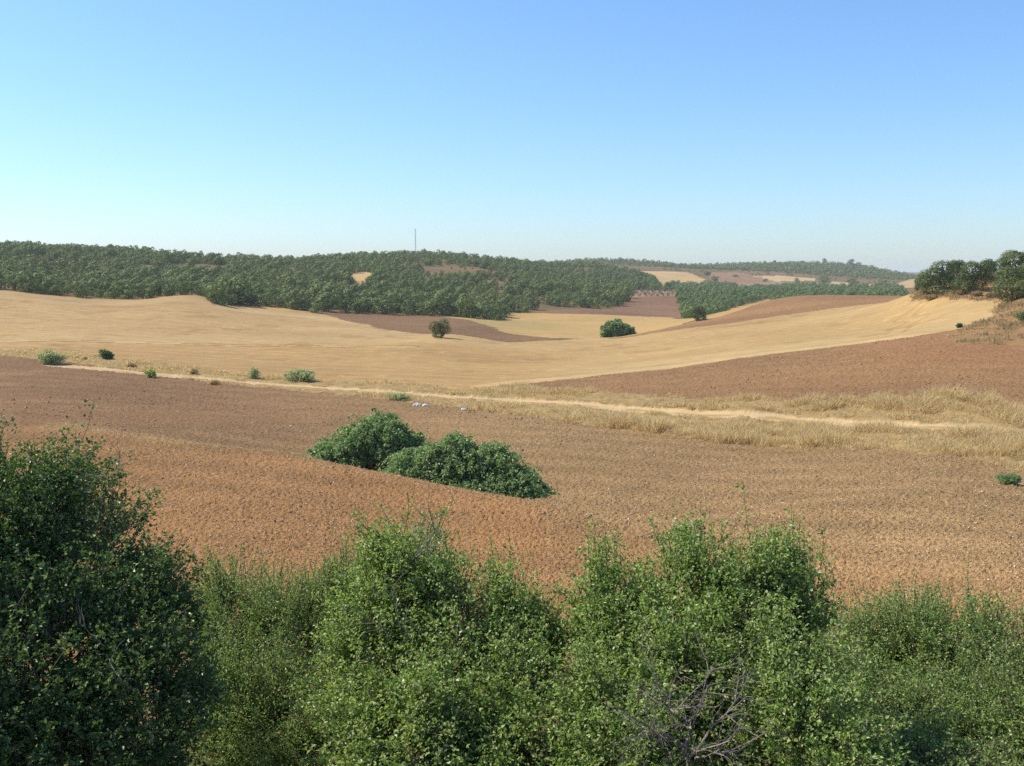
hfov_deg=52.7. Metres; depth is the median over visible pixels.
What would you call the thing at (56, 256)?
holm oak
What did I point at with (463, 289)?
holm oak
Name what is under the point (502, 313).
holm oak
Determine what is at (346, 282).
holm oak
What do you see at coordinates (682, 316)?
holm oak
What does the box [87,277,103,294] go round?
holm oak
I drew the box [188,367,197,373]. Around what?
dry tuft
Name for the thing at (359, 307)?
holm oak
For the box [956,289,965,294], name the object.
bank bush
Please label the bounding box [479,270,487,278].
holm oak
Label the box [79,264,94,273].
holm oak
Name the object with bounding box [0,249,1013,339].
ground
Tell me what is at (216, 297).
holm oak
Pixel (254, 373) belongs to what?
weed
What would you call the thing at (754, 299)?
holm oak
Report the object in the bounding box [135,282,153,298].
holm oak
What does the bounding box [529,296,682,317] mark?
brown field
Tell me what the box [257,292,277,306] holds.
holm oak
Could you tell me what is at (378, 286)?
holm oak
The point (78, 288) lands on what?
holm oak
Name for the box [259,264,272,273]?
holm oak
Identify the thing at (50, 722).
shrub
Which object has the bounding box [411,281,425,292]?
holm oak
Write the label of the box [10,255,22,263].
holm oak
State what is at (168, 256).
holm oak
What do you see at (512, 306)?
holm oak
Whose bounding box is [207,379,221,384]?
dry tuft
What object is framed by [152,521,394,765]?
shrub
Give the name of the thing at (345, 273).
holm oak
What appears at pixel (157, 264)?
holm oak
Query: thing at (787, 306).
hill field
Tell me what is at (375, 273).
holm oak
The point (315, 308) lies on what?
holm oak
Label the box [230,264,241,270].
holm oak
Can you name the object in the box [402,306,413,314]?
holm oak
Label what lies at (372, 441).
bramble
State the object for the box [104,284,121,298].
holm oak
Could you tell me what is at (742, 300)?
holm oak
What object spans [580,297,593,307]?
holm oak
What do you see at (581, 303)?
holm oak
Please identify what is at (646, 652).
shrub
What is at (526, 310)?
holm oak
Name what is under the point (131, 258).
oak wood
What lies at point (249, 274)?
holm oak
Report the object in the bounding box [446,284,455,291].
holm oak
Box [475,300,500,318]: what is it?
holm oak
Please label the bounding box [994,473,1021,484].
bush
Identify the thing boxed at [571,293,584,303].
holm oak
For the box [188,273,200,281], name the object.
holm oak
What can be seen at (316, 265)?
holm oak
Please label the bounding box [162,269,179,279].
holm oak
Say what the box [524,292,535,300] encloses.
holm oak
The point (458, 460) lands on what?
bramble
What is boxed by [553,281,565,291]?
holm oak
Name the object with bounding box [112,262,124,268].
holm oak
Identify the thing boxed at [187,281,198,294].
holm oak
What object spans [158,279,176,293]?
holm oak
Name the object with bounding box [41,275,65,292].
holm oak
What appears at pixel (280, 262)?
holm oak
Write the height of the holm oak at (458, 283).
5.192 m
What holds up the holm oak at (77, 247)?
on the ground at (433, 268)
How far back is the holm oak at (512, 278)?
521.80 m
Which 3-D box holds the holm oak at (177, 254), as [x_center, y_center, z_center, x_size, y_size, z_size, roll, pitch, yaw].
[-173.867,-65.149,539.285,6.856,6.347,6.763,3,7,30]
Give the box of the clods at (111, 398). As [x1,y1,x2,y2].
[0,328,1023,424]
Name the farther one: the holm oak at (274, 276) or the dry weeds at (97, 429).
the holm oak at (274, 276)
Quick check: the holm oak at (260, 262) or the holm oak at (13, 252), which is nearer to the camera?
the holm oak at (13, 252)
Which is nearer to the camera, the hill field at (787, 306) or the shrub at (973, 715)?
the shrub at (973, 715)
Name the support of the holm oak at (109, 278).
on the ground at (433, 268)
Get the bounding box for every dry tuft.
[124,361,136,367]
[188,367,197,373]
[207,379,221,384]
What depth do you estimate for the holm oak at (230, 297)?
305.15 m
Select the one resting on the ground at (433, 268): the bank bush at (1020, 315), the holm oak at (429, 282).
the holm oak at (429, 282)
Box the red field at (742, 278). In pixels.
[707,271,776,283]
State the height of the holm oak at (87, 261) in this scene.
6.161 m
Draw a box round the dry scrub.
[908,276,1023,344]
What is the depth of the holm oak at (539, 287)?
460.73 m
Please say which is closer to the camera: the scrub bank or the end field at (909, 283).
the scrub bank
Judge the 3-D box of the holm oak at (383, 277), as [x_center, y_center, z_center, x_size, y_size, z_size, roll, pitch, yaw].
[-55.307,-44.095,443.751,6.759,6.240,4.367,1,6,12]
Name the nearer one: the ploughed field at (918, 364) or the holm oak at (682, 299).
the ploughed field at (918, 364)
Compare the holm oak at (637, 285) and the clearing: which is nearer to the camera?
the clearing
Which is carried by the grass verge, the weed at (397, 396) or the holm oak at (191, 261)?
the weed at (397, 396)
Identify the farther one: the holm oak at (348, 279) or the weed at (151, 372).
the holm oak at (348, 279)
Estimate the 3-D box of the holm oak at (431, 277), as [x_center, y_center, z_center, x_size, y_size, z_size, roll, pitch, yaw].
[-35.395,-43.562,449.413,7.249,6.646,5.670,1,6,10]
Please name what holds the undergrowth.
on the embankment
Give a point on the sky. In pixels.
(889, 134)
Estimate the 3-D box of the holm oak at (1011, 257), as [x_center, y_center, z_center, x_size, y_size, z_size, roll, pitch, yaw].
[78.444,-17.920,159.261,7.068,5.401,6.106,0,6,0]
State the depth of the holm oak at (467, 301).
324.32 m
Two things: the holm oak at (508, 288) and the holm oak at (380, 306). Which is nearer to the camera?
the holm oak at (380, 306)
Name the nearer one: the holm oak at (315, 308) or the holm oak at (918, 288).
the holm oak at (918, 288)
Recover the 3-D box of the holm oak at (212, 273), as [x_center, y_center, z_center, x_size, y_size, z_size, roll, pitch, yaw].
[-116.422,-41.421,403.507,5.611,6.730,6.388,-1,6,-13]
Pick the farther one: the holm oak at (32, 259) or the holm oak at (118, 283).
the holm oak at (32, 259)
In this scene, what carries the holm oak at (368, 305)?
on the ground at (433, 268)
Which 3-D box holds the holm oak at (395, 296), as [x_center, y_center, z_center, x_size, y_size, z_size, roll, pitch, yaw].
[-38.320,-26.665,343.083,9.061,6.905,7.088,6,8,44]
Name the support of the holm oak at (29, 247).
on the ground at (433, 268)
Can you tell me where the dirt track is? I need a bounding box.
[42,363,1023,431]
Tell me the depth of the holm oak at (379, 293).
344.88 m
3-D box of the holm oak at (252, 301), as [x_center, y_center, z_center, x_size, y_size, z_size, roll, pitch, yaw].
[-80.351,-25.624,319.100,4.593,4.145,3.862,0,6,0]
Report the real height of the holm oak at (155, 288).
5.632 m
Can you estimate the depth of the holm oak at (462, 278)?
492.45 m
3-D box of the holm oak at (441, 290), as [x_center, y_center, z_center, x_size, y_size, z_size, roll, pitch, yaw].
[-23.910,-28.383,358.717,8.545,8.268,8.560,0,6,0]
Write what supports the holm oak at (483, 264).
on the ground at (433, 268)
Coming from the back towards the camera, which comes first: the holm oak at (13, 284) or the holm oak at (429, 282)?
the holm oak at (429, 282)
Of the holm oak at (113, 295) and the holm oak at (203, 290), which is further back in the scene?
the holm oak at (203, 290)
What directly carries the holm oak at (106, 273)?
on the ground at (433, 268)
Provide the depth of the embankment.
12.39 m
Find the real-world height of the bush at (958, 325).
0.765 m
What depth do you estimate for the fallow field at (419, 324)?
263.73 m
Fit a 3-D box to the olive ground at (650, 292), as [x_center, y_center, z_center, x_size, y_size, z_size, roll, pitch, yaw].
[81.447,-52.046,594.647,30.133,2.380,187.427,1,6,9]
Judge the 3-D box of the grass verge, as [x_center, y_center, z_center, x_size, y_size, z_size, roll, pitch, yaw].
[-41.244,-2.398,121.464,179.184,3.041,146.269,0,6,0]
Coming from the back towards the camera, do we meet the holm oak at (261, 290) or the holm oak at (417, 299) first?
the holm oak at (417, 299)
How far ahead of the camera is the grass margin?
277.48 m
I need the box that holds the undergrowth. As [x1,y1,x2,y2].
[16,647,956,765]
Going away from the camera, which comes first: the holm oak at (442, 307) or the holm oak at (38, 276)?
the holm oak at (38, 276)
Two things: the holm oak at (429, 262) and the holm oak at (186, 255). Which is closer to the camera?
the holm oak at (186, 255)
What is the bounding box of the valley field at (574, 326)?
[444,312,700,338]
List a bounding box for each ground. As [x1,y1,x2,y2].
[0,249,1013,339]
[629,290,675,297]
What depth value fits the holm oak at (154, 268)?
412.47 m
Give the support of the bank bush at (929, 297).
on the scrub bank
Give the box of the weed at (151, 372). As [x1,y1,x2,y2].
[144,368,156,377]
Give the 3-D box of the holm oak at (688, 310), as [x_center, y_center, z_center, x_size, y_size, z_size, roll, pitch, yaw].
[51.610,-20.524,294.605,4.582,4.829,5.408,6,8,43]
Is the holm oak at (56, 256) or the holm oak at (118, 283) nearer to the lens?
the holm oak at (118, 283)
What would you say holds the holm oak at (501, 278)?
on the ground at (433, 268)
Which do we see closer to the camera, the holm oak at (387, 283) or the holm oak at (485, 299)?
the holm oak at (485, 299)
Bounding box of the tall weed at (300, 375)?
[282,369,314,381]
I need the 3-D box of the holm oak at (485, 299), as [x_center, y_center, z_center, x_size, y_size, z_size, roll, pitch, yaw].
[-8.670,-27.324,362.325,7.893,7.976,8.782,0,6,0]
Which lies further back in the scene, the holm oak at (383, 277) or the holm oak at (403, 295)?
the holm oak at (383, 277)
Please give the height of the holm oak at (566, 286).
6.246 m
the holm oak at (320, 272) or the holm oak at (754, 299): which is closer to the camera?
the holm oak at (320, 272)
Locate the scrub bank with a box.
[910,279,1023,344]
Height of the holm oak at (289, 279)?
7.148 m
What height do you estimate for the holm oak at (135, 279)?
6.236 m
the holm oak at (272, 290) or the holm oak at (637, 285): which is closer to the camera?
the holm oak at (272, 290)
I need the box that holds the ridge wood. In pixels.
[548,257,961,285]
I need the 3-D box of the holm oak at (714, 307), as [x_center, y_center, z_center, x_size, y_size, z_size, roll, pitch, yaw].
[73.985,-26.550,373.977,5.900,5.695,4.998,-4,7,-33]
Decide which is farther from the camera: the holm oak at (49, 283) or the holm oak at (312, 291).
the holm oak at (312, 291)
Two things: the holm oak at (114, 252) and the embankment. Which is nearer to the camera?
the embankment
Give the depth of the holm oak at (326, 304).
317.52 m
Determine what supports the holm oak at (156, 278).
on the ground at (433, 268)
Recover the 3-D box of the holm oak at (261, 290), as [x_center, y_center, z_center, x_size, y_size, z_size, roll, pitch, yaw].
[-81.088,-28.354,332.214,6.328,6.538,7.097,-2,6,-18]
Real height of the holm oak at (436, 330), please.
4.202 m
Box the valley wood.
[661,280,906,317]
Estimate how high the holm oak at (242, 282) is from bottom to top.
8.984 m
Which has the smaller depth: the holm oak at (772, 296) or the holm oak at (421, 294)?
the holm oak at (421, 294)
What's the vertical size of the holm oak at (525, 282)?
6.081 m
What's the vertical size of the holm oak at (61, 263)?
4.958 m
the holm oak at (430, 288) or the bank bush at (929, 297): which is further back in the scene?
the holm oak at (430, 288)
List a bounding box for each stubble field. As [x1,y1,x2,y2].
[0,290,1001,389]
[643,271,706,284]
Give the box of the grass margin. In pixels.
[706,299,771,318]
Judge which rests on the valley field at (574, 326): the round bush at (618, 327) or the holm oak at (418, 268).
the round bush at (618, 327)
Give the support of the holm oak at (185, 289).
on the ground at (433, 268)
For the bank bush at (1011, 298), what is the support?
on the scrub bank
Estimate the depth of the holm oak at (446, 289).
396.84 m
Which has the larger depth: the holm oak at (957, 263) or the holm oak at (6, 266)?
the holm oak at (6, 266)
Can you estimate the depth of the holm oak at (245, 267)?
459.90 m
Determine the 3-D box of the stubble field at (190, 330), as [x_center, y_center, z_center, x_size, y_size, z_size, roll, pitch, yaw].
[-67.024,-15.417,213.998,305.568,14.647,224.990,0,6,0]
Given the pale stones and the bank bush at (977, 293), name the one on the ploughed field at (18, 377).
the pale stones
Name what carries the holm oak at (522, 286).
on the ground at (433, 268)
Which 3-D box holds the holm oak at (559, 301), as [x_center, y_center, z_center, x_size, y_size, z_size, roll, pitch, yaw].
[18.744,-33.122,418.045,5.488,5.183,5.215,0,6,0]
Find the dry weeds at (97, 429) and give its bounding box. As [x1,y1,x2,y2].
[37,423,651,534]
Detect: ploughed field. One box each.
[0,355,1023,680]
[529,328,1023,404]
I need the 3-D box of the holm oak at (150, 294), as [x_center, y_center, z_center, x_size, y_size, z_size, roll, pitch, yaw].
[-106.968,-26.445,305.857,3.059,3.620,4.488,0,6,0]
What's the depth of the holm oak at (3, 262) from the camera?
391.28 m
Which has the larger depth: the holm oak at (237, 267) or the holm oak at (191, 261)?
the holm oak at (191, 261)
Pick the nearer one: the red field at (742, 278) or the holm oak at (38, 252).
the holm oak at (38, 252)
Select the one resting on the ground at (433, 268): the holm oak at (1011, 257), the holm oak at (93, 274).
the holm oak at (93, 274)
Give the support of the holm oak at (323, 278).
on the ground at (433, 268)
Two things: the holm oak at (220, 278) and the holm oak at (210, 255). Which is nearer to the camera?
the holm oak at (220, 278)
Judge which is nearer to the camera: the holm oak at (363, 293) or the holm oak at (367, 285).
the holm oak at (363, 293)
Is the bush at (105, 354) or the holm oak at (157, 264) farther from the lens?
the holm oak at (157, 264)
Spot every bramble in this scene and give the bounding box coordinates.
[299,407,433,470]
[377,428,561,499]
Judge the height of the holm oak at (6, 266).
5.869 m
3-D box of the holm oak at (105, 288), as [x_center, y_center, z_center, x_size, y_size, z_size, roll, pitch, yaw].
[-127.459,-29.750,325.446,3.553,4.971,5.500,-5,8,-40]
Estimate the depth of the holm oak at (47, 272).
346.66 m
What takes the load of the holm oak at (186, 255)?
on the ground at (433, 268)
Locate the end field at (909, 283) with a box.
[894,279,917,287]
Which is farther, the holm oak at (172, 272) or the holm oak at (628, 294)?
the holm oak at (628, 294)
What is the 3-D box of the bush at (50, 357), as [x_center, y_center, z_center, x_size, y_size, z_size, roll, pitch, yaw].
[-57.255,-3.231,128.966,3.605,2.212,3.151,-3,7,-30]
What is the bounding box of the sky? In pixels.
[0,0,1023,271]
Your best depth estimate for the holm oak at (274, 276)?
444.60 m
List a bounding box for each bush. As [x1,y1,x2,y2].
[36,348,67,364]
[97,348,114,358]
[599,318,636,336]
[923,294,936,300]
[938,288,949,294]
[955,323,962,327]
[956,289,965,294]
[971,291,984,295]
[985,292,995,297]
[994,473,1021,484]
[1007,295,1018,301]
[1013,311,1023,321]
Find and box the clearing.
[337,272,371,282]
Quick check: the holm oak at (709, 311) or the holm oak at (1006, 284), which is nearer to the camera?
the holm oak at (1006, 284)
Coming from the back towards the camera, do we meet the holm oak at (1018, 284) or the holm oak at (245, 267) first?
the holm oak at (245, 267)
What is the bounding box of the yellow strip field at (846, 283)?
[827,281,870,285]
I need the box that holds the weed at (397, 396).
[385,392,411,400]
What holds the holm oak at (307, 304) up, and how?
on the ground at (433, 268)
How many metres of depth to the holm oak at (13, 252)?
476.14 m
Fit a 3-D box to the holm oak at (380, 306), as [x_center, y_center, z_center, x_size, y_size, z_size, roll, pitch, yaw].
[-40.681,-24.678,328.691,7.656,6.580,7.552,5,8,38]
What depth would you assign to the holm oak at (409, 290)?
374.14 m
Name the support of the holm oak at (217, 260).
on the ground at (433, 268)
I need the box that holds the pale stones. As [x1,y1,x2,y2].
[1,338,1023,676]
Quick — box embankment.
[27,645,969,765]
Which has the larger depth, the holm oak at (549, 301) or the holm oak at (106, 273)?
the holm oak at (549, 301)
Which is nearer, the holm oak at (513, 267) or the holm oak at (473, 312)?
the holm oak at (473, 312)
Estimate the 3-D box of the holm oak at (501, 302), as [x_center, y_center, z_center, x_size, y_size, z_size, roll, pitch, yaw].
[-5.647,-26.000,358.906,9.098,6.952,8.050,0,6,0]
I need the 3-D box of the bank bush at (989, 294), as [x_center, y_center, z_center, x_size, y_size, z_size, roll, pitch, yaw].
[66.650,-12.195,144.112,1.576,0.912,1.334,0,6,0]
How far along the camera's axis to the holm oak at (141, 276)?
376.65 m
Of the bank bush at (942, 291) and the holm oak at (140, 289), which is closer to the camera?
the bank bush at (942, 291)
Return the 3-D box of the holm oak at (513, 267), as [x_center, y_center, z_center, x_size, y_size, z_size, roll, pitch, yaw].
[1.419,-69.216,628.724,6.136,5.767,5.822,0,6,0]
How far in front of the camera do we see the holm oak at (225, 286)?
297.85 m
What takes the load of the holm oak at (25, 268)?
on the ground at (433, 268)
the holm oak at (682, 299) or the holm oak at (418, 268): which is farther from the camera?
the holm oak at (418, 268)
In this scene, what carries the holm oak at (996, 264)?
on the scrub bank
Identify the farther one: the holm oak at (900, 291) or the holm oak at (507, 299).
the holm oak at (507, 299)
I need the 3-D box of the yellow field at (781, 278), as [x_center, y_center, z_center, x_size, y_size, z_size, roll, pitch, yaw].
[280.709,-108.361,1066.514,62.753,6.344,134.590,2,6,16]
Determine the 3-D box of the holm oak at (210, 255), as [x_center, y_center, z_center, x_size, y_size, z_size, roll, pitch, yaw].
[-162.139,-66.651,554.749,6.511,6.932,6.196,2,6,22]
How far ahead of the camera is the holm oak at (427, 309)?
330.58 m
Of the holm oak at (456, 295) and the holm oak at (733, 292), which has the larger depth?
the holm oak at (733, 292)
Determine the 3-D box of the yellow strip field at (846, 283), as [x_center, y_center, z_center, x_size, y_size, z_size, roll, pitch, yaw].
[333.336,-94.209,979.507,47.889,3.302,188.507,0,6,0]
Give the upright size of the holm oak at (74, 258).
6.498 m
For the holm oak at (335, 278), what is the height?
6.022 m
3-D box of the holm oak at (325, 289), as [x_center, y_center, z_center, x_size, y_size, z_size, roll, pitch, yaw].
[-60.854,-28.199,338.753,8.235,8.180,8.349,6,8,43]
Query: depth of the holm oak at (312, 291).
344.37 m
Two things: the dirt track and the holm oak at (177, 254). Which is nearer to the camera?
the dirt track
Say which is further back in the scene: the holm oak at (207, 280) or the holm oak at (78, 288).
the holm oak at (207, 280)
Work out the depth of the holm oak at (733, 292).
525.56 m
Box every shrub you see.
[0,399,244,765]
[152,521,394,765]
[277,474,615,765]
[514,482,919,765]
[785,551,1023,765]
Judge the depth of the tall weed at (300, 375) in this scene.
110.90 m
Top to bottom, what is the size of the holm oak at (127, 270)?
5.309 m
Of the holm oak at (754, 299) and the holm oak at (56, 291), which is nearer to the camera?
the holm oak at (56, 291)
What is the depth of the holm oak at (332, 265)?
506.77 m
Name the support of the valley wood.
on the ground at (433, 268)
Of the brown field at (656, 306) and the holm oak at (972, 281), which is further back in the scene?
the brown field at (656, 306)
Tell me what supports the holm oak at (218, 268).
on the ground at (433, 268)
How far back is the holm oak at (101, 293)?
308.30 m
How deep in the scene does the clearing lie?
490.88 m
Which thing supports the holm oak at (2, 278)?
on the ground at (433, 268)
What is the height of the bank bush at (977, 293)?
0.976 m
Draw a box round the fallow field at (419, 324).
[319,311,552,341]
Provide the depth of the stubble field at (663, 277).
914.08 m
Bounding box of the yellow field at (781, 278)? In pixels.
[754,275,815,280]
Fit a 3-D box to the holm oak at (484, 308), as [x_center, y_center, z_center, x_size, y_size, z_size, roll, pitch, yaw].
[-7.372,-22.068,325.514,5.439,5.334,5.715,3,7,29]
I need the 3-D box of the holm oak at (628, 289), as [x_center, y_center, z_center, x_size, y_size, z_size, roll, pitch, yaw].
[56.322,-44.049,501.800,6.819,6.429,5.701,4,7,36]
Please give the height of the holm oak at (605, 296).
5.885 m
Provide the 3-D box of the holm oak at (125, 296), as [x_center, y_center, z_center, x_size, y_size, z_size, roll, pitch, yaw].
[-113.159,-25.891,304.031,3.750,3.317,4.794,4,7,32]
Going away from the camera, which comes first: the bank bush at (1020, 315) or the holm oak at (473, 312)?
the bank bush at (1020, 315)
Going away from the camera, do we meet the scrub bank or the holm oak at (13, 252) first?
the scrub bank
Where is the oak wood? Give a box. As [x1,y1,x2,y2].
[0,240,662,318]
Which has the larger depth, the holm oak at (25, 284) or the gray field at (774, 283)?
the gray field at (774, 283)
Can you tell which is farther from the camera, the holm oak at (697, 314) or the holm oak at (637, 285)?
the holm oak at (637, 285)
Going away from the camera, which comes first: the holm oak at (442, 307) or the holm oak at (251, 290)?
the holm oak at (251, 290)
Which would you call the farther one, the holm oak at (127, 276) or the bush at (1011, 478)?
the holm oak at (127, 276)
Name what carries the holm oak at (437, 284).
on the ground at (433, 268)
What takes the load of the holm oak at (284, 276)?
on the ground at (433, 268)
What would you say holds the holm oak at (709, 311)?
on the ground at (433, 268)
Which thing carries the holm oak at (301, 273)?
on the ground at (433, 268)
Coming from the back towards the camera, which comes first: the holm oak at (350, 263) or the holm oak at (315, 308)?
the holm oak at (350, 263)
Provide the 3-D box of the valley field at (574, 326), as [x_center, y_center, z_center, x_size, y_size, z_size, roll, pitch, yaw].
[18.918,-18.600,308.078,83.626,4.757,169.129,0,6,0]
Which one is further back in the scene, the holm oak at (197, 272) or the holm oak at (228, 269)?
the holm oak at (228, 269)
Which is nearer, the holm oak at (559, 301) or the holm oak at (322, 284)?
the holm oak at (322, 284)
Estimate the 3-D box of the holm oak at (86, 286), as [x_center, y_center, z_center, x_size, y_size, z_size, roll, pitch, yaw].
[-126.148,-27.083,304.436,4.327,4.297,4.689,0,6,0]
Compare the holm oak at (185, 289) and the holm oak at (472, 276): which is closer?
the holm oak at (185, 289)
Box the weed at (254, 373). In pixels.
[246,366,260,378]
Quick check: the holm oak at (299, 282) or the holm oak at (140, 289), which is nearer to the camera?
the holm oak at (140, 289)
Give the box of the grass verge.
[0,349,1023,470]
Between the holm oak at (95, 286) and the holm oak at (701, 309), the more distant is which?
the holm oak at (95, 286)
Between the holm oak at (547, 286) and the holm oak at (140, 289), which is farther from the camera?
the holm oak at (547, 286)
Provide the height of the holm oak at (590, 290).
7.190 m
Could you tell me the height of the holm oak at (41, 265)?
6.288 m
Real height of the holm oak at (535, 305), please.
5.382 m
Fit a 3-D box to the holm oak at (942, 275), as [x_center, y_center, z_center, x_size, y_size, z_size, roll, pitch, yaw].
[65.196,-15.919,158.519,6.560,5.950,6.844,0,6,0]
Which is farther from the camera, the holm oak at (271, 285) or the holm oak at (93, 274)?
the holm oak at (271, 285)
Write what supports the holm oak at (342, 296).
on the ground at (433, 268)
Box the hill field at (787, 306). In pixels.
[616,295,902,337]
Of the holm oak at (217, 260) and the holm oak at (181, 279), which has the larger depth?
the holm oak at (217, 260)
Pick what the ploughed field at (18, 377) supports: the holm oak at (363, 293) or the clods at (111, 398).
the clods at (111, 398)
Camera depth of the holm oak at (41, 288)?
296.32 m
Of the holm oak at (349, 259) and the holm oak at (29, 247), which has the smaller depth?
the holm oak at (29, 247)
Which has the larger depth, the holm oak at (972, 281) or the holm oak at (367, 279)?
the holm oak at (367, 279)
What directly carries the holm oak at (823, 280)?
on the gray field at (774, 283)
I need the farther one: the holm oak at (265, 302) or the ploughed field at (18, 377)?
the holm oak at (265, 302)
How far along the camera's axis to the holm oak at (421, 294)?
365.11 m
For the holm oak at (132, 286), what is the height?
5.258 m
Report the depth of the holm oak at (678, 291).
523.86 m
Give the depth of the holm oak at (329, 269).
457.07 m
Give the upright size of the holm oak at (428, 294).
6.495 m
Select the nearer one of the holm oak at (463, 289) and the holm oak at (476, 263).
the holm oak at (463, 289)
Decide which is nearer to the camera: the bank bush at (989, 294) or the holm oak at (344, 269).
the bank bush at (989, 294)
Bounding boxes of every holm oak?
[0,259,13,269]
[0,275,7,288]
[2,264,19,277]
[6,274,24,290]
[10,248,21,255]
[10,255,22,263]
[16,271,43,292]
[18,264,37,273]
[20,244,35,254]
[22,272,44,291]
[24,257,38,265]
[34,246,45,257]
[34,284,48,293]
[37,261,54,270]
[40,269,56,278]
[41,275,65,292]
[42,279,60,293]
[49,285,60,295]
[53,251,61,259]
[59,260,70,267]
[67,254,78,265]
[70,245,81,256]
[70,281,87,297]
[74,284,89,296]
[77,256,91,265]
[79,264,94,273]
[86,272,100,283]
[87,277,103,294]
[95,289,105,297]
[97,269,112,280]
[100,281,111,292]
[101,274,114,286]
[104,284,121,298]
[107,248,117,258]
[111,281,123,286]
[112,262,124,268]
[117,283,136,298]
[119,271,132,282]
[120,289,136,299]
[122,268,134,274]
[128,277,141,287]
[132,272,145,283]
[134,268,148,278]
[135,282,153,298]
[144,275,162,291]
[144,287,154,298]
[145,266,162,279]
[149,279,164,295]
[151,260,166,269]
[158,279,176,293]
[161,283,174,296]
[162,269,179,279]
[163,253,174,263]
[172,252,183,262]
[174,275,189,291]
[175,282,189,294]
[180,252,192,262]
[186,258,194,268]
[187,268,201,275]
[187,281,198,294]
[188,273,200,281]
[197,281,214,296]
[198,277,215,294]
[203,252,215,263]
[203,282,228,301]
[206,284,229,305]
[207,268,219,277]
[213,256,223,264]
[213,265,222,272]
[215,274,231,285]
[217,277,248,304]
[222,293,236,305]
[224,276,244,303]
[225,267,240,276]
[228,284,254,304]
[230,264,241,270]
[240,264,252,273]
[243,272,258,282]
[245,294,258,304]
[249,275,263,284]
[251,285,267,299]
[254,258,267,266]
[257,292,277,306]
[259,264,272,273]
[265,287,278,297]
[266,282,279,290]
[270,270,280,280]
[275,259,287,269]
[275,293,289,306]
[276,274,289,284]
[276,289,289,298]
[278,276,297,290]
[282,293,298,308]
[285,289,306,309]
[291,271,307,280]
[296,279,310,291]
[300,297,313,310]
[305,287,322,299]
[309,282,330,296]
[309,302,323,312]
[311,261,323,270]
[313,292,339,311]
[315,269,323,278]
[318,274,330,282]
[319,284,337,297]
[325,267,337,276]
[328,272,341,282]
[329,288,355,311]
[330,262,338,271]
[338,271,353,283]
[339,266,350,281]
[339,280,349,288]
[341,255,351,261]
[344,260,356,272]
[344,275,354,284]
[349,283,367,296]
[352,299,367,312]
[355,290,376,302]
[359,297,377,311]
[364,276,372,283]
[364,282,376,296]
[369,283,384,299]
[370,269,383,279]
[370,290,385,307]
[370,295,394,313]
[376,273,390,282]
[380,280,393,291]
[387,292,404,311]
[396,293,412,312]
[397,280,408,288]
[402,287,416,298]
[402,298,419,314]
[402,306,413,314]
[410,294,423,303]
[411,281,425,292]
[412,292,424,302]
[414,264,424,274]
[416,299,436,315]
[422,275,437,285]
[424,291,435,299]
[425,279,433,286]
[426,259,433,265]
[426,285,436,291]
[428,292,454,315]
[428,318,451,337]
[431,289,454,309]
[432,281,445,290]
[439,287,453,296]
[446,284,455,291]
[450,280,462,286]
[453,292,469,299]
[454,286,468,293]
[457,296,479,317]
[459,273,467,282]
[464,304,481,317]
[468,274,482,286]
[470,259,479,266]
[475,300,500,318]
[478,261,488,268]
[478,304,495,319]
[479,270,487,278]
[480,294,496,303]
[490,298,508,309]
[494,307,507,319]
[497,274,505,280]
[501,294,514,307]
[504,285,517,296]
[507,274,520,281]
[508,302,515,311]
[509,264,518,270]
[515,282,528,294]
[520,279,529,288]
[522,306,529,312]
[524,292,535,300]
[527,298,540,309]
[533,283,545,295]
[543,281,552,291]
[545,295,553,304]
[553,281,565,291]
[553,295,563,305]
[563,282,574,292]
[569,285,580,294]
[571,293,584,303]
[575,298,586,306]
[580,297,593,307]
[581,292,594,304]
[583,287,597,295]
[599,292,612,303]
[610,292,623,305]
[622,292,633,301]
[623,286,634,297]
[634,281,643,289]
[638,280,647,289]
[674,287,683,296]
[677,295,688,305]
[680,310,688,318]
[684,302,698,317]
[689,304,707,315]
[689,305,707,320]
[706,308,714,314]
[710,302,722,313]
[729,289,736,297]
[736,297,745,304]
[748,294,757,301]
[767,291,778,299]
[818,274,830,283]
[846,278,859,286]
[893,288,908,295]
[913,276,936,290]
[915,260,956,294]
[945,260,964,282]
[949,260,993,293]
[980,258,1012,281]
[989,265,1023,301]
[999,250,1023,277]
[1009,263,1023,297]
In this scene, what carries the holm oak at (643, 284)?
on the ground at (433, 268)
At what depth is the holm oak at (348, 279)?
438.33 m
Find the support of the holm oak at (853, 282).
on the ground at (433, 268)
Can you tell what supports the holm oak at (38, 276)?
on the ground at (433, 268)
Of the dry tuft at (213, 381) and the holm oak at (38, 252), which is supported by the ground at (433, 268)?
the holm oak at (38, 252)
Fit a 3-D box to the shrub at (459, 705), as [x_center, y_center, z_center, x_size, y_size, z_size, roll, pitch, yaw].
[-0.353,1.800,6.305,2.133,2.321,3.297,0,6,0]
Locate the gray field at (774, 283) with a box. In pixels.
[737,281,840,286]
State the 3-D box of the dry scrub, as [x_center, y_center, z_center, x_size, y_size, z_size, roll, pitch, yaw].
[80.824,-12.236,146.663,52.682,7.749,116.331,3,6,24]
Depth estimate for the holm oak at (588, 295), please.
441.71 m
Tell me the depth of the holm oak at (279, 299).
321.32 m

